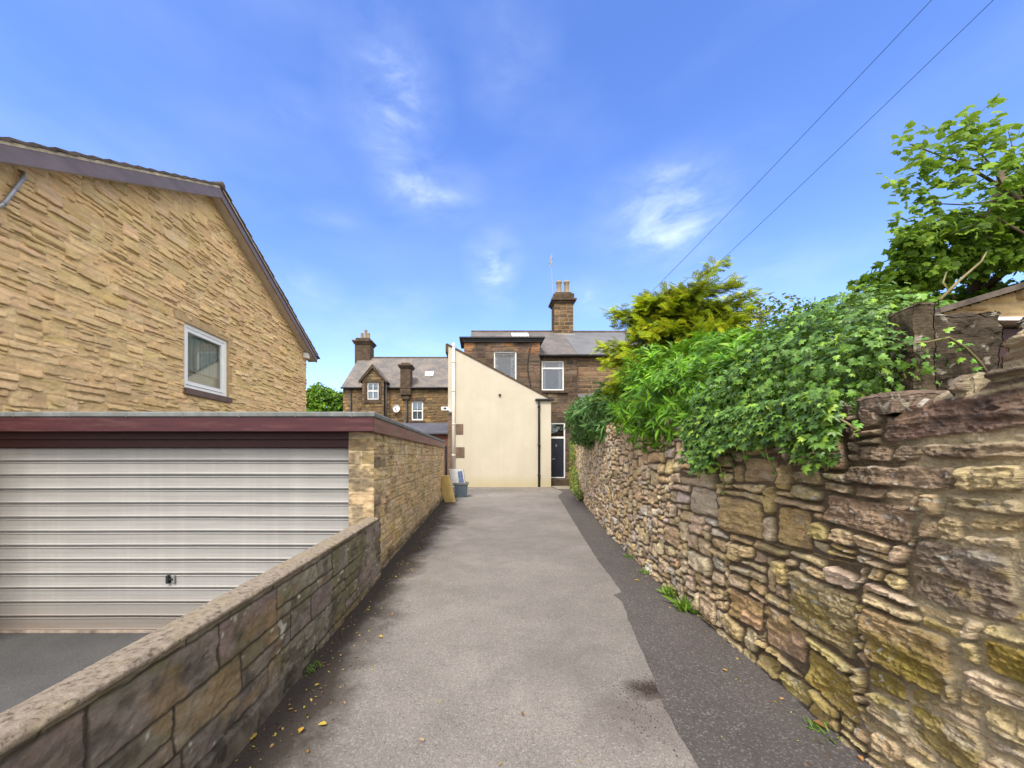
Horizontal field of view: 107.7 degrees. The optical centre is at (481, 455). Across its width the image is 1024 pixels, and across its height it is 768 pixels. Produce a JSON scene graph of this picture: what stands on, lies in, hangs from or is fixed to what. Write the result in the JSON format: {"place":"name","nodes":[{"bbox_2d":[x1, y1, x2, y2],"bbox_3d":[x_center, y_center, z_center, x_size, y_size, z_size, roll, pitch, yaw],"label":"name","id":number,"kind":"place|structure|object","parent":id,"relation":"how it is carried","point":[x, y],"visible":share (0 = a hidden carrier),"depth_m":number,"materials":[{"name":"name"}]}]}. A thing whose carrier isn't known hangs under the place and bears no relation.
{"place":"outdoors","nodes":[
{"label":"outdoors","id":0,"kind":"place"},
{"bbox_2d":[0,633,149,712],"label":"garage forecourt","id":1,"kind":"structure","parent":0,"point":[32,664],"depth_m":4.08,"materials":[{"name":"grey concrete"}]},
{"bbox_2d":[227,486,698,767],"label":"driveway","id":2,"kind":"structure","parent":0,"point":[491,668],"depth_m":2.65,"materials":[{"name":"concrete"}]},
{"bbox_2d":[0,517,380,767],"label":"wall","id":3,"kind":"structure","parent":2,"relation":"on","point":[209,684],"depth_m":1.69,"materials":[{"name":"stone"},{"name":"stone coping"}]},
{"bbox_2d":[304,660,321,675],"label":"weed","id":4,"kind":"object","parent":2,"relation":"on","point":[313,665],"visible":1,"depth_m":2.62,"materials":[{"name":"green plant"}]},
{"bbox_2d":[441,475,455,501],"bbox_3d":[-1.112,1.068,12.206,0.746,0.890,0.196,0,0,27],"label":"foam board","id":5,"kind":"object","parent":2,"relation":"on","point":[447,490],"visible":0.8,"depth_m":12.14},
{"bbox_2d":[231,553,683,767],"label":"soil crumbs","id":6,"kind":"object","parent":2,"relation":"on","point":[592,689],"visible":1,"depth_m":2.35,"materials":[{"name":"brown soil"}]},
{"bbox_2d":[453,482,468,496],"bbox_3d":[-0.730,1.230,13.750,0.540,0.530,0.580,0,0,0],"label":"storage tub","id":7,"kind":"object","parent":2,"relation":"on","point":[461,489],"visible":0.87,"depth_m":13.50,"materials":[{"name":"grey plastic"}]},
{"bbox_2d":[449,468,465,485],"bbox_3d":[-0.855,0.792,13.710,0.611,0.676,0.320,0,0,0],"label":"packaging box","id":8,"kind":"object","parent":7,"relation":"in","point":[457,475],"visible":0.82,"depth_m":13.62,"materials":[{"name":"white cardboard"}]},
{"bbox_2d":[445,343,553,486],"bbox_3d":[0.900,-1.932,18.661,5.240,7.064,1.478,0,0,0],"label":"rendered lean to","id":9,"kind":"object","parent":2,"relation":"on","point":[499,428],"visible":0.9,"depth_m":18.10,"materials":[{"name":"paint"}]},
{"bbox_2d":[441,407,451,412],"bbox_3d":[-1.657,-2.212,18.009,0.526,0.295,0.227,0,0,0],"label":"security light","id":10,"kind":"object","parent":9,"relation":"attached to","point":[446,409],"visible":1,"depth_m":17.90,"materials":[{"name":"white plastic"}]},
{"bbox_2d":[459,330,578,485],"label":"terraced house","id":11,"kind":"structure","parent":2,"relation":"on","point":[544,362],"depth_m":19.60,"materials":[{"name":"stone"}]},
{"bbox_2d":[494,351,516,379],"bbox_3d":[1.250,-4.645,19.505,1.240,1.650,0.290,0,0,0],"label":"window","id":12,"kind":"structure","parent":11,"relation":"in","point":[513,358],"depth_m":19.42,"materials":[{"name":"white plastic"}]},
{"bbox_2d":[540,361,567,392],"bbox_3d":[3.810,-4.150,19.676,1.500,1.700,0.352,0,0,0],"label":"window","id":13,"kind":"structure","parent":11,"relation":"in","point":[561,363],"depth_m":19.67,"materials":[{"name":"white plastic"}]},
{"bbox_2d":[551,423,564,477],"bbox_3d":[3.985,-0.295,19.675,0.870,2.910,0.090,0,0,0],"label":"door","id":14,"kind":"structure","parent":11,"relation":"in","point":[557,443],"depth_m":19.65,"materials":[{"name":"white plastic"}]},
{"bbox_2d":[235,509,830,767],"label":"leaf litter","id":15,"kind":"object","parent":2,"relation":"on","point":[282,728],"visible":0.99,"depth_m":2.63,"materials":[{"name":"brown plant"}]},
{"bbox_2d":[0,0,1023,399],"label":"sky","id":16,"kind":"structure","parent":0,"point":[411,174],"materials":[{"name":"blue"}]},
{"bbox_2d":[553,487,873,767],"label":"tarmac strip","id":17,"kind":"object","parent":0,"point":[713,697],"visible":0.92,"depth_m":2.38,"materials":[{"name":"grey asphalt"}]},
{"bbox_2d":[552,486,570,488],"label":"paving slab","id":18,"kind":"structure","parent":17,"relation":"on","point":[562,487],"depth_m":17.42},
{"bbox_2d":[638,568,649,573],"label":"weed","id":19,"kind":"object","parent":17,"relation":"on","point":[641,570],"visible":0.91,"depth_m":4.74,"materials":[{"name":"green plant"}]},
{"bbox_2d":[655,583,679,598],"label":"weed","id":20,"kind":"object","parent":17,"relation":"on","point":[666,591],"visible":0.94,"depth_m":3.98,"materials":[{"name":"green plant"}]},
{"bbox_2d":[662,595,699,613],"bbox_3d":[1.989,1.426,3.619,0.302,0.212,0.399,0,0,0],"label":"weed","id":21,"kind":"object","parent":17,"relation":"on","point":[685,606],"visible":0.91,"depth_m":3.60,"materials":[{"name":"green plant"}]},
{"bbox_2d":[572,326,1023,767],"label":"rubble wall","id":22,"kind":"structure","parent":17,"relation":"on","point":[904,536],"depth_m":1.80,"materials":[{"name":"stone"}]},
{"bbox_2d":[568,442,583,500],"bbox_3d":[3.743,0.440,14.896,0.315,2.388,6.263,0,0,10],"label":"wall creeper","id":23,"kind":"object","parent":22,"relation":"attached to","point":[577,493],"depth_m":15.19,"materials":[{"name":"green plant"}]},
{"bbox_2d":[563,377,620,449],"bbox_3d":[2.908,-0.931,9.648,1.322,1.694,4.680,0,0,3],"label":"drooping shrub","id":24,"kind":"object","parent":22,"relation":"on","point":[587,429],"visible":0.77,"depth_m":8.91,"materials":[{"name":"green plant"}]},
{"bbox_2d":[677,281,987,494],"bbox_3d":[2.485,-0.576,3.014,1.633,1.780,2.721,0,0,41],"label":"ivy","id":25,"kind":"object","parent":22,"relation":"attached to","point":[806,410],"visible":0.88,"depth_m":2.36,"materials":[{"name":"green plant"}]},
{"bbox_2d":[836,403,854,422],"bbox_3d":[2.021,-0.234,2.119,0.272,0.122,0.233,0,0,-11],"label":"coping stone","id":26,"kind":"object","parent":22,"relation":"on","point":[846,409],"visible":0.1,"depth_m":2.00,"materials":[{"name":"brown stone"}]},
{"bbox_2d":[856,390,947,417],"bbox_3d":[2.106,-0.252,1.797,0.405,0.114,0.234,0,0,6],"label":"coping stone","id":27,"kind":"object","parent":22,"relation":"on","point":[885,403],"visible":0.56,"depth_m":1.73,"materials":[{"name":"stone"}]},
{"bbox_2d":[886,301,1004,391],"bbox_3d":[2.452,-0.470,1.988,0.496,0.628,0.223,0,0,0],"label":"stone gatepost","id":28,"kind":"object","parent":22,"relation":"attached to","point":[981,332],"visible":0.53,"depth_m":1.92,"materials":[{"name":"brown stone"}]},
{"bbox_2d":[1015,317,1023,331],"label":"coping stone","id":29,"kind":"object","parent":22,"relation":"on","point":[1020,323],"visible":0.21,"depth_m":1.46,"materials":[{"name":"stone"}]},
{"bbox_2d":[813,720,824,727],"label":"fallen leaf","id":30,"kind":"object","parent":17,"relation":"on","point":[819,723],"visible":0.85,"depth_m":2.06,"materials":[{"name":"orange plant"}]},
{"bbox_2d":[803,715,843,744],"bbox_3d":[1.839,1.472,2.001,0.169,0.063,0.180,0,0,14],"label":"weed","id":31,"kind":"object","parent":17,"relation":"on","point":[816,725],"visible":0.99,"depth_m":2.04,"materials":[{"name":"green plant"}]},
{"label":"ground","id":32,"kind":"structure","parent":0,"visible":0},
{"bbox_2d":[0,137,319,411],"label":"gabled house","id":33,"kind":"structure","parent":32,"relation":"on","point":[125,287],"depth_m":6.79,"materials":[{"name":"stone"}]},
{"bbox_2d":[173,309,232,402],"bbox_3d":[-6.477,-2.192,8.655,0.345,1.715,1.810,0,0,0],"label":"window","id":34,"kind":"structure","parent":33,"relation":"in","point":[207,356],"depth_m":8.81,"materials":[{"name":"white plastic"}]},
{"bbox_2d":[0,412,446,632],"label":"garage","id":35,"kind":"structure","parent":32,"relation":"on","point":[130,522],"depth_m":4.63,"materials":[{"name":"stone"}]},
{"bbox_2d":[0,448,348,632],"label":"garage door","id":36,"kind":"structure","parent":35,"relation":"in","point":[93,540],"depth_m":4.63,"materials":[{"name":"paint"}]},
{"bbox_2d":[306,381,342,411],"bbox_3d":[-15.683,-2.852,35.924,7.987,8.705,4.963,0,0,0],"label":"roundheaded tree","id":37,"kind":"object","parent":32,"relation":"on","point":[317,394],"visible":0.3,"depth_m":34.72,"materials":[{"name":"green plant"}]},
{"bbox_2d":[340,330,447,422],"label":"gabled terrace","id":38,"kind":"structure","parent":32,"relation":"on","point":[415,389],"depth_m":30.02,"materials":[{"name":"stone"}]},
{"bbox_2d":[367,382,377,398],"bbox_3d":[-8.570,-5.150,29.705,0.960,1.400,0.290,0,0,0],"label":"window","id":39,"kind":"structure","parent":38,"relation":"in","point":[371,393],"depth_m":29.78,"materials":[{"name":"white plastic"}]},
{"bbox_2d":[393,404,399,411],"bbox_3d":[-6.745,-3.798,29.730,0.424,0.638,0.425,0,0,44],"label":"satellite dish","id":40,"kind":"object","parent":38,"relation":"attached to","point":[396,407],"visible":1,"depth_m":29.77,"materials":[{"name":"white plastic"}]},
{"bbox_2d":[411,401,422,419],"bbox_3d":[-5.130,-3.645,30.155,1.000,1.610,0.290,0,0,0],"label":"window","id":41,"kind":"structure","parent":38,"relation":"in","point":[416,406],"depth_m":30.23,"materials":[{"name":"white plastic"}]},
{"bbox_2d":[402,423,447,474],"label":"brick outhouse","id":42,"kind":"structure","parent":32,"relation":"on","point":[438,430],"depth_m":22.48,"materials":[{"name":"brick"}]},
{"bbox_2d":[563,331,702,418],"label":"neighbour house","id":43,"kind":"structure","parent":32,"relation":"on","point":[584,345],"depth_m":19.64,"materials":[{"name":"stone"}]},
{"bbox_2d":[548,280,576,333],"bbox_3d":[5.140,-9.235,23.650,1.540,3.670,1.260,0,0,0],"label":"chimney stack","id":44,"kind":"object","parent":43,"relation":"on","point":[561,304],"visible":0.91,"depth_m":23.20,"materials":[{"name":"stone"}]},
{"bbox_2d":[549,254,552,294],"bbox_3d":[4.418,-11.040,23.285,0.203,2.881,0.575,0,0,-7],"label":"television aerial","id":45,"kind":"object","parent":44,"relation":"on","point":[550,261],"visible":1,"depth_m":23.28,"materials":[{"name":"metal"}]},
{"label":"garden ground","id":46,"kind":"structure","parent":0,"visible":0},
{"bbox_2d":[590,255,777,421],"bbox_3d":[4.247,-1.637,7.825,3.904,3.840,3.779,0,0,21],"label":"golden conifer","id":47,"kind":"object","parent":46,"relation":"on","point":[675,315],"visible":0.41,"depth_m":6.85,"materials":[{"name":"yellow plant"}]},
{"bbox_2d":[608,325,793,453],"bbox_3d":[2.579,-0.759,4.686,1.747,1.748,3.067,0,0,0],"label":"leafy shrub","id":48,"kind":"object","parent":46,"relation":"on","point":[640,401],"visible":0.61,"depth_m":4.25,"materials":[{"name":"green plant"}]},
{"bbox_2d":[710,293,868,391],"bbox_3d":[5.161,-1.502,6.615,2.222,3.438,4.712,0,0,37],"label":"bronze hedge","id":49,"kind":"object","parent":46,"relation":"on","point":[768,311],"visible":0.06,"depth_m":6.99,"materials":[{"name":"green plant"}]},
{"bbox_2d":[816,251,986,402],"bbox_3d":[5.088,-1.158,4.741,2.056,2.722,1.177,0,0,-20],"label":"feathery shrub","id":50,"kind":"object","parent":46,"relation":"on","point":[942,303],"visible":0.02,"depth_m":4.55,"materials":[{"name":"green plant"}]},
{"bbox_2d":[791,282,1023,402],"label":"stone outbuilding","id":51,"kind":"structure","parent":46,"relation":"on","point":[1007,303],"depth_m":4.09,"materials":[{"name":"stone"}]},
{"bbox_2d":[1000,329,1017,364],"bbox_3d":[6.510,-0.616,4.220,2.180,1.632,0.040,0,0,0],"label":"boarded door","id":52,"kind":"structure","parent":51,"relation":"in","point":[1007,333],"depth_m":4.20,"materials":[{"name":"brown wood"}]},
{"bbox_2d":[837,93,1023,309],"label":"broadleaf tree","id":53,"kind":"object","parent":46,"relation":"on","point":[995,230],"visible":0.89,"depth_m":6.05,"materials":[{"name":"green plant"}]},
{"bbox_3d":[7.243,-3.049,15.100,1.574,6.699,0.285,0,0,0],"label":"telegraph pole","id":54,"kind":"object","parent":46,"relation":"on","visible":0},
{"bbox_2d":[664,3,928,278],"bbox_3d":[6.094,-6.148,7.500,0.014,0.274,15.026,0,0,3],"label":"overhead cable","id":55,"kind":"object","parent":54,"relation":"attached to","point":[799,139],"visible":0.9,"depth_m":6.88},
{"bbox_2d":[699,0,992,280],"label":"overhead cable","id":56,"kind":"object","parent":54,"relation":"attached to","point":[867,121],"visible":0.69,"depth_m":6.66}
]}

